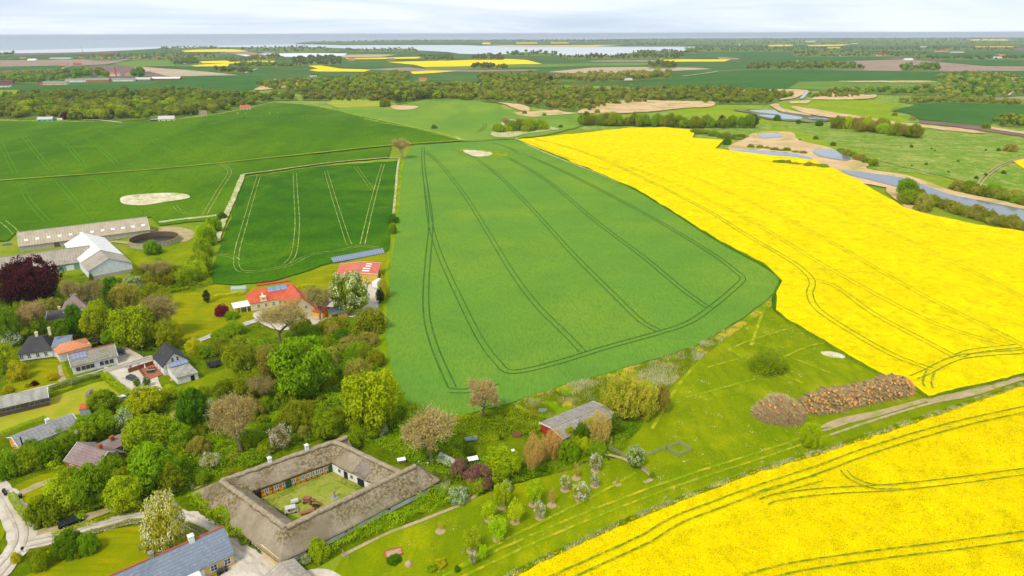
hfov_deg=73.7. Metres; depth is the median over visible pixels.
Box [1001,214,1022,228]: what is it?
shrub
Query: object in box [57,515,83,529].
parked car
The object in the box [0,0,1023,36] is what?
sky
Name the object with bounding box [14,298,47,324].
bare tree
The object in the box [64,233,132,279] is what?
white barn
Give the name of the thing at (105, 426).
broadleaf tree
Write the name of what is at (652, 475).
shrub
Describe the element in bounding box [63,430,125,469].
red brick house
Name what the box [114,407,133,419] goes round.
shrub
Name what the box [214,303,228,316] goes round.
red maple
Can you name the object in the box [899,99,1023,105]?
wood floor
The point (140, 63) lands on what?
grass field
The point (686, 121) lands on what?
broadleaf tree
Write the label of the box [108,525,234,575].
yellow brick house
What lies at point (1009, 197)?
shrub
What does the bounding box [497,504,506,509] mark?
mulch disc
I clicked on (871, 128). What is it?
broadleaf tree
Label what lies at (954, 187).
shrub
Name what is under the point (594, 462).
fruit tree
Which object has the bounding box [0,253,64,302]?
copper beech
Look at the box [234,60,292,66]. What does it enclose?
wood
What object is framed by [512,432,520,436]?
rusty bin
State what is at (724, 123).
broadleaf tree
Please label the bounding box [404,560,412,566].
straw heap
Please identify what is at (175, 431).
broadleaf tree
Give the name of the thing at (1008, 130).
reed bed
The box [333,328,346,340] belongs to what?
shrub
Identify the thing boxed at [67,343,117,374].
grey roof house
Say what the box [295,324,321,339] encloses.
shrub
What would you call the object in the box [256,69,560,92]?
wood
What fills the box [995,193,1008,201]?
shrub
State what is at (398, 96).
wood
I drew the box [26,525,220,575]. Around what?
lawn
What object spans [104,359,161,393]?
yard
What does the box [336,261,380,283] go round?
yellow barn
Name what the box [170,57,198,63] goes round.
wood
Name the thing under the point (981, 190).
shrub
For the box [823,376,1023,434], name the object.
field track
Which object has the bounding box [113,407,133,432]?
flowering shrub
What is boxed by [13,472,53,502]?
lawn
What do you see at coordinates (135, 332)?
broadleaf tree
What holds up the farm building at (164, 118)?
on the ground at (396, 154)
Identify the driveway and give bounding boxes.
[19,229,206,535]
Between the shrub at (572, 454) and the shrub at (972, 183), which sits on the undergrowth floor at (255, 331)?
the shrub at (572, 454)
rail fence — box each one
[609,446,654,473]
[645,446,665,455]
[666,440,691,456]
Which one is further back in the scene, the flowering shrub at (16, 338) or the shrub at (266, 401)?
the flowering shrub at (16, 338)
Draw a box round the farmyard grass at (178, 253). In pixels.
[100,236,194,279]
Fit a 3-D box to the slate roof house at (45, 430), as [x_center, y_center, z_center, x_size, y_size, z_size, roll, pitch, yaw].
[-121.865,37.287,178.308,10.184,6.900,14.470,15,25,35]
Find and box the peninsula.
[295,38,1023,59]
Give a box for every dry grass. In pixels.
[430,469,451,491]
[517,330,726,415]
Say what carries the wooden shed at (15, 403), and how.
on the lawn at (66, 403)
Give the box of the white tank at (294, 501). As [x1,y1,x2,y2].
[290,498,298,503]
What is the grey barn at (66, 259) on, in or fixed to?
on the undergrowth floor at (255, 331)
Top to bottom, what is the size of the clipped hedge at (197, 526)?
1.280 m
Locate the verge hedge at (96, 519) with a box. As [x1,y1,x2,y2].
[50,505,143,537]
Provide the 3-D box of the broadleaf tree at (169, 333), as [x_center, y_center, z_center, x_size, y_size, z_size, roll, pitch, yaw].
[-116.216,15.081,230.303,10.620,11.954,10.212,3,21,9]
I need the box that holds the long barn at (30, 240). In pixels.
[17,216,149,251]
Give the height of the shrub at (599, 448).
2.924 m
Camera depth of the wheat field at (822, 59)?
2657.80 m
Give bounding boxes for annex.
[100,434,127,451]
[166,359,198,383]
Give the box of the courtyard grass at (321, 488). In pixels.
[261,472,362,517]
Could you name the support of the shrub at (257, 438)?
on the undergrowth floor at (255, 331)
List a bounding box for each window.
[1,405,20,412]
[29,398,50,405]
[210,563,217,572]
[224,557,230,565]
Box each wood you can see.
[0,50,14,54]
[0,68,72,81]
[0,85,294,119]
[71,67,92,76]
[76,51,219,59]
[93,67,109,75]
[130,67,144,75]
[161,45,221,48]
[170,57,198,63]
[213,65,252,71]
[225,53,283,61]
[227,45,340,51]
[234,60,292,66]
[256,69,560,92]
[292,54,342,64]
[300,88,473,100]
[306,39,636,42]
[344,47,416,51]
[386,89,448,101]
[417,53,453,59]
[447,83,695,109]
[471,62,494,67]
[472,52,504,59]
[477,70,551,81]
[496,63,507,67]
[507,49,556,55]
[554,68,671,80]
[559,52,683,58]
[628,42,683,44]
[633,49,698,52]
[639,37,1023,44]
[648,59,676,66]
[672,84,793,102]
[685,45,1016,50]
[746,60,864,68]
[794,49,925,55]
[808,90,859,96]
[827,70,1023,96]
[899,62,940,69]
[899,94,1021,103]
[916,54,1023,58]
[993,112,1023,124]
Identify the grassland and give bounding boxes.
[334,302,1023,575]
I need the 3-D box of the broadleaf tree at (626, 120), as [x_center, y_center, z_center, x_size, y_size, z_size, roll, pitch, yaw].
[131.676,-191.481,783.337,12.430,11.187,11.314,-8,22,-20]
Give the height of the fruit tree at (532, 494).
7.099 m
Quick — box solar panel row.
[331,248,384,262]
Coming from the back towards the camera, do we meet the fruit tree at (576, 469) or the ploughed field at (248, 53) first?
the ploughed field at (248, 53)
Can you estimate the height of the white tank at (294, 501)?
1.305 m
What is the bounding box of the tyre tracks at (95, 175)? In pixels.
[0,124,239,221]
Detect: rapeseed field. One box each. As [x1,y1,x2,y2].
[184,49,244,51]
[191,64,228,65]
[200,61,273,63]
[311,65,367,71]
[345,57,419,58]
[392,59,540,66]
[410,71,449,73]
[498,45,608,45]
[518,127,1023,398]
[518,387,1023,575]
[664,59,730,61]
[808,44,848,45]
[967,39,1007,40]
[969,46,1016,46]
[1013,159,1023,167]
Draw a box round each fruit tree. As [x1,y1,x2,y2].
[463,525,480,550]
[469,552,476,564]
[479,544,486,558]
[480,500,497,519]
[488,514,506,540]
[492,479,510,506]
[507,496,524,521]
[525,478,543,504]
[533,500,545,517]
[548,486,554,501]
[559,475,569,488]
[571,482,590,501]
[572,462,578,475]
[589,453,602,471]
[590,470,599,485]
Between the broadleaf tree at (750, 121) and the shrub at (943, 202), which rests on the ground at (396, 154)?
the shrub at (943, 202)
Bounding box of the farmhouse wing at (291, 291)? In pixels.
[280,284,314,318]
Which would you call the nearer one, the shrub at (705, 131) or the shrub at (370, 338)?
the shrub at (370, 338)
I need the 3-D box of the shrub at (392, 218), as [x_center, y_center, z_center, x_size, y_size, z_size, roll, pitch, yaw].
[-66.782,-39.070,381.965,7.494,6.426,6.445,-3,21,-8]
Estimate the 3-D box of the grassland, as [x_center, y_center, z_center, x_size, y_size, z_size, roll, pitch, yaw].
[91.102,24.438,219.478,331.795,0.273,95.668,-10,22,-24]
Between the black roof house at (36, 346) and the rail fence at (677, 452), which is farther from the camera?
the black roof house at (36, 346)
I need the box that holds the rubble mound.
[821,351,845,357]
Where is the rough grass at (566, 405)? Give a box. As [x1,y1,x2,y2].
[515,297,776,418]
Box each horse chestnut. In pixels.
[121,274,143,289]
[328,270,369,313]
[626,443,645,467]
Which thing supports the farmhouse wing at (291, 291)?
on the lawn at (196, 317)
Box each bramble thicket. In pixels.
[328,483,459,553]
[452,406,548,443]
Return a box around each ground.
[0,34,1002,570]
[821,400,925,427]
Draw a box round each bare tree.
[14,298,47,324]
[59,279,75,298]
[68,277,104,300]
[133,290,179,326]
[139,260,173,274]
[203,390,259,453]
[245,373,275,397]
[253,294,310,344]
[303,285,333,319]
[392,138,410,158]
[398,401,458,463]
[465,374,501,417]
[501,116,508,123]
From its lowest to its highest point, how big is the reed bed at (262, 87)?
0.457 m
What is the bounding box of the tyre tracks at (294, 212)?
[0,162,384,272]
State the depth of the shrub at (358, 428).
179.15 m
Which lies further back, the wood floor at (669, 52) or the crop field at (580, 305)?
the wood floor at (669, 52)
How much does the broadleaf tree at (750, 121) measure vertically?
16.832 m
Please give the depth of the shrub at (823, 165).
511.77 m
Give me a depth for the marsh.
821.12 m
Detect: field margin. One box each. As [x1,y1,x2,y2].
[376,158,407,405]
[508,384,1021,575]
[538,149,798,326]
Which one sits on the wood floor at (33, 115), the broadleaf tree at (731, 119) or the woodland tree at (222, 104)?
the woodland tree at (222, 104)
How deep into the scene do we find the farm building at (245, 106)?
949.10 m
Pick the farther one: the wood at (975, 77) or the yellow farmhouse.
the wood at (975, 77)
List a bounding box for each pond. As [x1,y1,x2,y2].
[731,150,811,158]
[749,110,802,118]
[758,134,781,137]
[813,149,850,159]
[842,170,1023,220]
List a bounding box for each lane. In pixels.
[0,318,259,396]
[5,137,512,179]
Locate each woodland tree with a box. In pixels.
[11,110,20,117]
[19,109,26,115]
[20,105,32,114]
[23,100,34,106]
[45,104,53,108]
[49,109,59,115]
[69,106,83,109]
[80,109,86,118]
[84,101,92,108]
[86,109,95,118]
[95,109,105,119]
[108,105,116,115]
[114,110,122,117]
[123,107,136,117]
[142,99,152,104]
[149,97,157,103]
[153,103,164,106]
[160,100,169,105]
[172,108,181,115]
[180,105,193,114]
[198,103,208,109]
[205,99,216,103]
[206,104,216,110]
[218,101,226,109]
[223,98,232,104]
[246,96,255,101]
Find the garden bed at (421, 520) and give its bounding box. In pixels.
[170,378,653,556]
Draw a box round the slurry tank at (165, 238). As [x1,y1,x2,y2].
[128,230,179,248]
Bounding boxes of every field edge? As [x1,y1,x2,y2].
[158,136,618,240]
[342,111,460,139]
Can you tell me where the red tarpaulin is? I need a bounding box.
[256,280,289,285]
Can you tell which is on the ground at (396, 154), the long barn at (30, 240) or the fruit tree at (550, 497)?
the long barn at (30, 240)
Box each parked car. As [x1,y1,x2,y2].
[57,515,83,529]
[116,348,125,354]
[125,374,138,380]
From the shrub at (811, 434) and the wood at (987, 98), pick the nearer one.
the shrub at (811, 434)
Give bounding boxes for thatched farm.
[191,435,440,564]
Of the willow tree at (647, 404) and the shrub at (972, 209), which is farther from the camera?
the shrub at (972, 209)
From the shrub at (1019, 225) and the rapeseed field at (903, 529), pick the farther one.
the shrub at (1019, 225)
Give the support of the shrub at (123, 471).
on the undergrowth floor at (255, 331)
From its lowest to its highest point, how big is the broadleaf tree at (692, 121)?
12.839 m
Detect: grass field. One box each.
[0,90,28,94]
[112,60,205,66]
[156,67,209,71]
[326,99,379,106]
[424,62,647,68]
[788,81,944,89]
[839,80,935,81]
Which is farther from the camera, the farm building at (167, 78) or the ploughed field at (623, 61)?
the ploughed field at (623, 61)
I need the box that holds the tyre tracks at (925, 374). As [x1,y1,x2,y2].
[526,139,1023,387]
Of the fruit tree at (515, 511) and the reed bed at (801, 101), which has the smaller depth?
the fruit tree at (515, 511)
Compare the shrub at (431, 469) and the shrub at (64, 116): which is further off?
the shrub at (64, 116)
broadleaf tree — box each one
[0,309,22,341]
[0,341,21,372]
[27,315,51,334]
[47,318,73,337]
[63,302,84,337]
[66,461,110,511]
[67,421,98,441]
[78,299,110,337]
[85,389,121,410]
[88,411,120,436]
[100,276,123,304]
[100,329,117,344]
[101,474,142,513]
[105,280,138,308]
[106,302,159,348]
[120,411,170,450]
[124,385,168,413]
[125,441,181,491]
[136,281,166,303]
[149,316,184,345]
[158,461,185,496]
[162,383,177,398]
[163,420,192,451]
[175,386,209,426]
[205,377,238,400]
[220,333,259,372]
[227,368,263,400]
[255,342,278,378]
[266,335,334,399]
[277,397,313,433]
[309,411,343,438]
[339,368,404,429]
[342,356,372,378]
[483,443,522,483]
[577,112,584,124]
[583,116,590,124]
[586,113,595,124]
[595,114,604,124]
[603,112,609,124]
[603,118,611,125]
[609,114,617,125]
[616,113,623,125]
[623,117,630,125]
[630,111,637,124]
[635,112,644,126]
[643,113,649,125]
[650,113,658,125]
[654,381,671,410]
[665,112,675,126]
[675,114,680,126]
[682,119,690,127]
[688,117,696,127]
[696,118,702,127]
[702,114,710,124]
[706,117,714,127]
[714,120,719,126]
[719,118,728,127]
[727,115,737,126]
[737,116,743,127]
[742,117,747,127]
[745,113,755,127]
[815,119,823,125]
[853,116,865,122]
[853,120,866,131]
[869,121,877,130]
[870,119,882,131]
[896,177,919,195]
[897,123,909,135]
[905,123,925,137]
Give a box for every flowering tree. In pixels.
[84,388,94,400]
[137,488,190,554]
[198,451,220,468]
[202,399,216,424]
[266,420,292,450]
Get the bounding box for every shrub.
[0,331,22,346]
[0,449,19,481]
[10,444,44,475]
[12,301,19,306]
[18,300,32,309]
[21,492,66,530]
[23,438,37,445]
[26,437,68,467]
[29,547,51,572]
[30,380,39,385]
[38,473,77,517]
[42,304,53,315]
[46,297,64,309]
[49,525,82,561]
[52,465,78,482]
[54,425,66,437]
[54,431,79,453]
[60,112,72,118]
[73,412,97,425]
[73,551,82,559]
[75,532,102,556]
[76,512,86,519]
[89,272,93,280]
[94,407,113,418]
[95,452,125,475]
[96,432,105,439]
[110,468,126,480]
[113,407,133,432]
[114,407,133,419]
[114,465,132,477]
[124,409,140,419]
[132,266,145,274]
[133,271,141,275]
[133,378,141,386]
[137,272,161,285]
[142,239,162,255]
[142,376,150,385]
[156,264,184,286]
[166,437,188,457]
[170,266,199,285]
[184,258,208,279]
[185,435,211,456]
[187,249,212,270]
[192,237,212,256]
[192,419,211,434]
[193,221,217,244]
[194,471,210,486]
[196,343,216,358]
[197,385,210,396]
[204,215,222,231]
[207,337,233,355]
[210,328,231,339]
[217,211,227,219]
[220,425,228,438]
[220,466,245,477]
[222,320,245,335]
[224,311,239,320]
[228,451,240,463]
[233,362,251,375]
[237,434,253,451]
[244,396,265,421]
[251,433,264,447]
[255,438,276,457]
[256,414,269,424]
[258,439,272,454]
[259,394,275,411]
[272,390,298,409]
[272,414,281,425]
[289,317,310,331]
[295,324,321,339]
[297,424,311,439]
[300,552,311,565]
[301,399,315,413]
[308,536,330,565]
[315,315,349,335]
[320,369,337,387]
[321,336,335,347]
[323,319,340,336]
[326,346,339,358]
[331,354,338,365]
[331,407,346,421]
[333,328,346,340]
[337,334,360,352]
[338,432,362,448]
[345,341,370,358]
[345,342,358,357]
[348,420,380,442]
[352,305,389,333]
[357,345,371,360]
[359,330,379,347]
[365,348,385,368]
[377,424,388,437]
[379,98,390,106]
[386,213,398,222]
[386,553,401,566]
[388,222,396,233]
[400,401,423,425]
[422,465,435,474]
[425,563,436,572]
[448,485,469,505]
[454,564,459,572]
[458,455,468,465]
[459,480,477,493]
[463,443,475,456]
[466,474,485,495]
[486,445,498,455]
[493,123,505,131]
[503,478,512,491]
[504,120,520,130]
[505,124,512,131]
[513,118,524,130]
[521,117,534,131]
[522,432,545,472]
[533,460,546,473]
[534,118,548,129]
[541,427,562,461]
[557,438,580,462]
[565,425,578,440]
[572,435,580,447]
[573,421,589,438]
[576,436,592,450]
[582,418,596,434]
[583,407,612,443]
[584,439,608,456]
[609,411,624,434]
[649,470,654,478]
[700,130,709,133]
[708,131,718,135]
[716,133,724,137]
[722,134,731,144]
[742,344,790,379]
[773,114,780,120]
[799,419,823,450]
[817,163,828,167]
[830,115,845,128]
[841,116,853,128]
[843,148,851,155]
[847,151,855,155]
[852,153,866,160]
[862,114,875,125]
[862,158,870,162]
[868,158,879,165]
[874,117,891,132]
[875,122,889,133]
[886,121,902,135]
[897,188,921,204]
[912,192,935,212]
[926,193,939,200]
[938,197,953,208]
[944,200,966,211]
[950,179,964,190]
[952,205,968,214]
[959,206,975,217]
[963,180,978,191]
[963,184,979,193]
[965,203,980,217]
[970,213,980,220]
[971,186,979,194]
[976,186,994,197]
[976,205,985,212]
[979,208,998,222]
[981,122,990,128]
[985,183,1000,196]
[986,213,1005,225]
[989,188,1001,198]
[995,189,1011,199]
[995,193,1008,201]
[1001,143,1018,151]
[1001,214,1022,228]
[1003,189,1022,200]
[1005,193,1023,202]
[1007,218,1023,230]
[1009,196,1023,203]
[1016,198,1023,205]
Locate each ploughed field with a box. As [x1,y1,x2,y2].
[0,59,128,66]
[0,69,48,73]
[9,51,118,55]
[70,65,164,76]
[131,67,233,75]
[220,52,266,56]
[334,54,390,57]
[365,67,534,71]
[551,67,706,73]
[591,60,656,61]
[718,57,738,58]
[822,60,1023,70]
[889,57,941,61]
[919,120,1023,136]
[994,97,1023,99]
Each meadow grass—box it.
[363,461,633,574]
[637,313,870,507]
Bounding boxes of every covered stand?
[397,457,405,462]
[467,455,478,462]
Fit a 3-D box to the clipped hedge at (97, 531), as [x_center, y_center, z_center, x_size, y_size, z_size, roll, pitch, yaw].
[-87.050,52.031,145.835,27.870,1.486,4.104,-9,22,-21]
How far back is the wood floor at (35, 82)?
1573.85 m
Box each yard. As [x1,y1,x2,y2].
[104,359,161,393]
[117,346,142,367]
[157,227,194,241]
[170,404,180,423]
[221,554,340,575]
[253,308,328,329]
[328,284,378,316]
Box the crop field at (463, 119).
[334,99,602,140]
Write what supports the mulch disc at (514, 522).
on the grassland
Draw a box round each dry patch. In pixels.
[120,193,189,204]
[458,148,511,156]
[463,150,492,156]
[491,119,557,136]
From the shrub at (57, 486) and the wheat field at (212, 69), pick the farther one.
the wheat field at (212, 69)
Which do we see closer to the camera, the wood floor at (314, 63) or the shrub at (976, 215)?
the shrub at (976, 215)
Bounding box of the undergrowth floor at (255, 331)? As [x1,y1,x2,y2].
[0,244,643,575]
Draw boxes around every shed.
[0,386,50,416]
[79,403,92,415]
[312,305,329,317]
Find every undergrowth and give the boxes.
[0,256,205,350]
[0,397,203,522]
[174,318,464,479]
[264,474,363,517]
[469,422,641,491]
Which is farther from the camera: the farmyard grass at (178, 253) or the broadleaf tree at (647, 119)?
the broadleaf tree at (647, 119)
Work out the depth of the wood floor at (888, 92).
1178.81 m
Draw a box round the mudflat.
[733,109,829,122]
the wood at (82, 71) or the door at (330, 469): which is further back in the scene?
the wood at (82, 71)
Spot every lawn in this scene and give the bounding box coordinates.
[0,380,127,440]
[0,519,4,540]
[8,359,71,391]
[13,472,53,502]
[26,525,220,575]
[167,254,386,341]
[176,368,238,398]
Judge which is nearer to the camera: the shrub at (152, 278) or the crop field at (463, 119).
the shrub at (152, 278)
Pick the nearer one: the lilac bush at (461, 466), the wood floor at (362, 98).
the lilac bush at (461, 466)
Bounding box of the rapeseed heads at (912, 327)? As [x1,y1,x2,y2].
[776,249,1023,384]
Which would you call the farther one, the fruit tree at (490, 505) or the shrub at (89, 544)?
the fruit tree at (490, 505)
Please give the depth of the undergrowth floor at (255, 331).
177.17 m
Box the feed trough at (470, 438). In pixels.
[464,436,477,441]
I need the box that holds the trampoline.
[205,356,220,368]
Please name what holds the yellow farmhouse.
on the lawn at (196, 317)
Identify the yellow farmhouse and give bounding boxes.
[231,283,294,311]
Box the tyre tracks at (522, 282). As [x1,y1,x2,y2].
[421,123,745,392]
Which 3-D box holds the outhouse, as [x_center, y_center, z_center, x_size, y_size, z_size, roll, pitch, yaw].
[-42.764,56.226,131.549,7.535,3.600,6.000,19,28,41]
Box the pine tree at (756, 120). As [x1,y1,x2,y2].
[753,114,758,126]
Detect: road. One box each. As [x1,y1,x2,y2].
[0,480,274,575]
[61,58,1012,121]
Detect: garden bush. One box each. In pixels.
[2,384,14,392]
[6,359,30,382]
[9,552,22,564]
[45,370,59,380]
[183,337,204,354]
[378,275,389,298]
[435,558,446,568]
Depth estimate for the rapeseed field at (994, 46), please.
4779.49 m
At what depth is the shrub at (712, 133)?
699.52 m
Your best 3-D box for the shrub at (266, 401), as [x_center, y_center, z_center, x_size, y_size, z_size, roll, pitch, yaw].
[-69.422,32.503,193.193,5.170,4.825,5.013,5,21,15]
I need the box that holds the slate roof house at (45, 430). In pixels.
[6,414,76,448]
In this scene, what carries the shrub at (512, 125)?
on the crop field at (463, 119)
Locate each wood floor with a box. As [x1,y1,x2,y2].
[0,77,73,83]
[0,90,297,120]
[74,75,90,78]
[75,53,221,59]
[160,47,220,49]
[172,63,196,64]
[217,70,252,72]
[225,56,284,61]
[232,65,291,67]
[235,47,341,52]
[256,76,559,93]
[292,58,339,65]
[300,93,469,100]
[305,40,635,43]
[342,48,416,51]
[393,98,447,103]
[420,56,452,60]
[456,88,692,110]
[471,56,498,59]
[472,66,494,68]
[507,52,556,55]
[557,74,671,82]
[558,54,683,59]
[626,44,683,45]
[633,51,698,53]
[636,38,1023,45]
[648,64,674,67]
[685,47,1017,51]
[690,95,786,103]
[747,64,862,69]
[791,51,925,56]
[819,76,1023,99]
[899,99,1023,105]
[902,67,939,70]
[914,57,1023,59]
[995,121,1023,126]
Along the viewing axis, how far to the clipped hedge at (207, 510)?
147.89 m
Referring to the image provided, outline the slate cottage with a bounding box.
[327,306,347,317]
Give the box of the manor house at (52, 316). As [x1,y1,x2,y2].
[46,294,89,322]
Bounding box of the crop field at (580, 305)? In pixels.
[386,139,778,415]
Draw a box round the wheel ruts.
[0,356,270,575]
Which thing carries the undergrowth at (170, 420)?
on the undergrowth floor at (255, 331)
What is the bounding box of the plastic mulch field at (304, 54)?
[264,53,346,56]
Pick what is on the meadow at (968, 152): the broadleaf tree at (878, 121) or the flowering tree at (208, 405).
the broadleaf tree at (878, 121)
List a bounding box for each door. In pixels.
[66,265,74,270]
[285,480,291,488]
[328,465,332,472]
[357,477,363,486]
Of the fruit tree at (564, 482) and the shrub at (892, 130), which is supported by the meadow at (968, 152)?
the shrub at (892, 130)
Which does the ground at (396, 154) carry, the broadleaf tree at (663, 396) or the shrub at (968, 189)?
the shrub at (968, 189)
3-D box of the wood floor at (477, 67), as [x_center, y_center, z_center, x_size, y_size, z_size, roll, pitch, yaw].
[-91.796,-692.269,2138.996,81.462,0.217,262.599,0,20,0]
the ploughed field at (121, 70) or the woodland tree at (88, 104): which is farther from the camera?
the ploughed field at (121, 70)
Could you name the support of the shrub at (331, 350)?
on the undergrowth floor at (255, 331)
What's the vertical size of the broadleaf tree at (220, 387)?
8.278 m
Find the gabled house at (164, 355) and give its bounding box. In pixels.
[152,343,188,375]
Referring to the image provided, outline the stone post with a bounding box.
[330,490,338,499]
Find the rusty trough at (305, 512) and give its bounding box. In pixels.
[300,506,315,515]
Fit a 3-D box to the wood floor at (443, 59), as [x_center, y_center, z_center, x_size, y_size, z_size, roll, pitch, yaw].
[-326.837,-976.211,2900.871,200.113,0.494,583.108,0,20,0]
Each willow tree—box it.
[599,370,639,418]
[630,379,660,420]
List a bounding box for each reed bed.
[254,78,298,89]
[391,105,417,109]
[498,102,529,110]
[515,111,541,116]
[528,110,573,115]
[578,100,714,113]
[706,89,807,99]
[728,131,1023,208]
[770,104,809,114]
[789,100,811,103]
[791,106,985,132]
[811,92,875,99]
[840,81,930,82]
[886,188,913,208]
[990,127,1023,133]
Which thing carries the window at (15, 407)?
in the wooden shed at (15, 403)
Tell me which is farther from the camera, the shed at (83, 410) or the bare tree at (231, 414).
the shed at (83, 410)
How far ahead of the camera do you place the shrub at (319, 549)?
137.06 m
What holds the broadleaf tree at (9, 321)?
on the undergrowth floor at (255, 331)
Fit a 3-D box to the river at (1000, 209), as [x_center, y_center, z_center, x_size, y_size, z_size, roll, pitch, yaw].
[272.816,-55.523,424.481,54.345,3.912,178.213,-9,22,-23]
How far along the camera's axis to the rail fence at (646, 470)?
171.75 m
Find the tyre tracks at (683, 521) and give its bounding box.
[549,406,1023,575]
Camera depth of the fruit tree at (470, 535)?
139.20 m
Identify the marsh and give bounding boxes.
[0,82,1023,177]
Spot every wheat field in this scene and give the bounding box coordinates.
[0,54,85,59]
[0,64,106,70]
[0,102,454,180]
[0,147,390,240]
[22,75,265,92]
[155,66,282,74]
[211,161,396,284]
[668,70,937,88]
[721,52,801,56]
[756,57,886,62]
[892,100,1023,125]
[920,53,1023,65]
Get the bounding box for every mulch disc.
[435,528,444,534]
[466,548,476,553]
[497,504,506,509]
[510,519,519,524]
[528,501,536,507]
[535,514,544,520]
[547,502,556,507]
[560,487,569,492]
[572,475,580,480]
[590,483,598,487]
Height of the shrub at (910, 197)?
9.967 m
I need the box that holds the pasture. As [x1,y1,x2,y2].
[781,99,910,122]
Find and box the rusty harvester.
[302,496,321,507]
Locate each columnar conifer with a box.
[202,289,209,302]
[375,287,384,302]
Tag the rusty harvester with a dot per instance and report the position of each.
(305, 499)
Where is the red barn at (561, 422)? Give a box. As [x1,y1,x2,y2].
[539,401,615,443]
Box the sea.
[0,34,1023,50]
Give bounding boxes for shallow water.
[0,44,694,54]
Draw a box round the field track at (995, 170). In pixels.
[977,157,1023,185]
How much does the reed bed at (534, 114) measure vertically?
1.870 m
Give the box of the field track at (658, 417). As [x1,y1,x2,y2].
[442,312,830,575]
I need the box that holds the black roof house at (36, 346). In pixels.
[18,327,72,361]
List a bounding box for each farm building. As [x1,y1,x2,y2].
[0,79,14,83]
[0,84,11,86]
[36,117,54,120]
[41,81,69,84]
[65,78,86,81]
[86,78,110,81]
[109,72,120,75]
[111,78,135,80]
[135,77,152,80]
[152,77,182,79]
[158,116,175,120]
[199,110,206,114]
[240,105,250,109]
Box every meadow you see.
[663,105,795,124]
[747,126,864,156]
[785,119,1023,194]
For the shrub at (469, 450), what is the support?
on the undergrowth floor at (255, 331)
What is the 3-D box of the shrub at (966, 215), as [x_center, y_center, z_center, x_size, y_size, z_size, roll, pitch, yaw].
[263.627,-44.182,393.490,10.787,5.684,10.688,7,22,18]
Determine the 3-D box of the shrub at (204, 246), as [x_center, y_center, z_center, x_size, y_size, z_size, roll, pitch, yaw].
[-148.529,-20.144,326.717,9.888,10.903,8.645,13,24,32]
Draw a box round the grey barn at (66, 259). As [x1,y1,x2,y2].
[0,245,89,272]
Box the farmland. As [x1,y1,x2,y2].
[0,47,1023,92]
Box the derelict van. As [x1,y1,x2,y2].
[284,504,298,514]
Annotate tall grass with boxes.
[377,299,408,407]
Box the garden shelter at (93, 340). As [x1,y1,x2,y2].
[89,337,101,342]
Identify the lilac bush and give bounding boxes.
[448,458,468,478]
[463,463,492,491]
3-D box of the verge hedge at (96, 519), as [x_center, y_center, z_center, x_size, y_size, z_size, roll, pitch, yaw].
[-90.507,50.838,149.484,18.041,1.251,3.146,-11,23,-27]
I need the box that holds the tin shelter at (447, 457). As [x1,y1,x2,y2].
[436,452,454,466]
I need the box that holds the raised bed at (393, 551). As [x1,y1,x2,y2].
[384,547,402,558]
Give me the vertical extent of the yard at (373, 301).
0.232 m
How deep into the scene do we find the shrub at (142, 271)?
300.17 m
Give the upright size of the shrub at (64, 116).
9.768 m
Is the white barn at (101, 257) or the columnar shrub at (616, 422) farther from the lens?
the white barn at (101, 257)
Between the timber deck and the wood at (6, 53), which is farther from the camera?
the wood at (6, 53)
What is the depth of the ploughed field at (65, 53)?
3819.99 m
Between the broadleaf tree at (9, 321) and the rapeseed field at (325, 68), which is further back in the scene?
the rapeseed field at (325, 68)
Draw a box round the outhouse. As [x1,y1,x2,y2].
[266,558,310,575]
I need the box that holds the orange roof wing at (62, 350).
[53,338,91,361]
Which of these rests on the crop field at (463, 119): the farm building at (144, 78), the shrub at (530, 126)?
the shrub at (530, 126)
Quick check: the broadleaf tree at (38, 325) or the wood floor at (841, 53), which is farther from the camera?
the wood floor at (841, 53)
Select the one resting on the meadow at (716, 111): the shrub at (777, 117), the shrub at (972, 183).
the shrub at (777, 117)
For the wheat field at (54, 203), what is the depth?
452.41 m
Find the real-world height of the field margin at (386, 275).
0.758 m
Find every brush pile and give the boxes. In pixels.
[750,392,808,427]
[797,374,916,415]
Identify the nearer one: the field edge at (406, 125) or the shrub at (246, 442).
the shrub at (246, 442)
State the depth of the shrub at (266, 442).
172.12 m
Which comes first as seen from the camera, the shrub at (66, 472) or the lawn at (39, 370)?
the shrub at (66, 472)
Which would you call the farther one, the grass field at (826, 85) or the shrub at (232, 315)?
the grass field at (826, 85)
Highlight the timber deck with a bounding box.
[128,361,162,378]
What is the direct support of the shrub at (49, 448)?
on the undergrowth floor at (255, 331)
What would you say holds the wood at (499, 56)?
on the wood floor at (488, 58)
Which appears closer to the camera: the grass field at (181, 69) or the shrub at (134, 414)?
the shrub at (134, 414)
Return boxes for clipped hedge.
[0,415,46,439]
[7,491,25,521]
[27,516,175,556]
[49,370,103,391]
[100,371,130,397]
[185,487,249,545]
[185,520,207,533]
[214,290,243,298]
[296,283,313,288]
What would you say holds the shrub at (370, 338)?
on the undergrowth floor at (255, 331)
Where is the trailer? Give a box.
[372,278,383,287]
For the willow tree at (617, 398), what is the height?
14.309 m

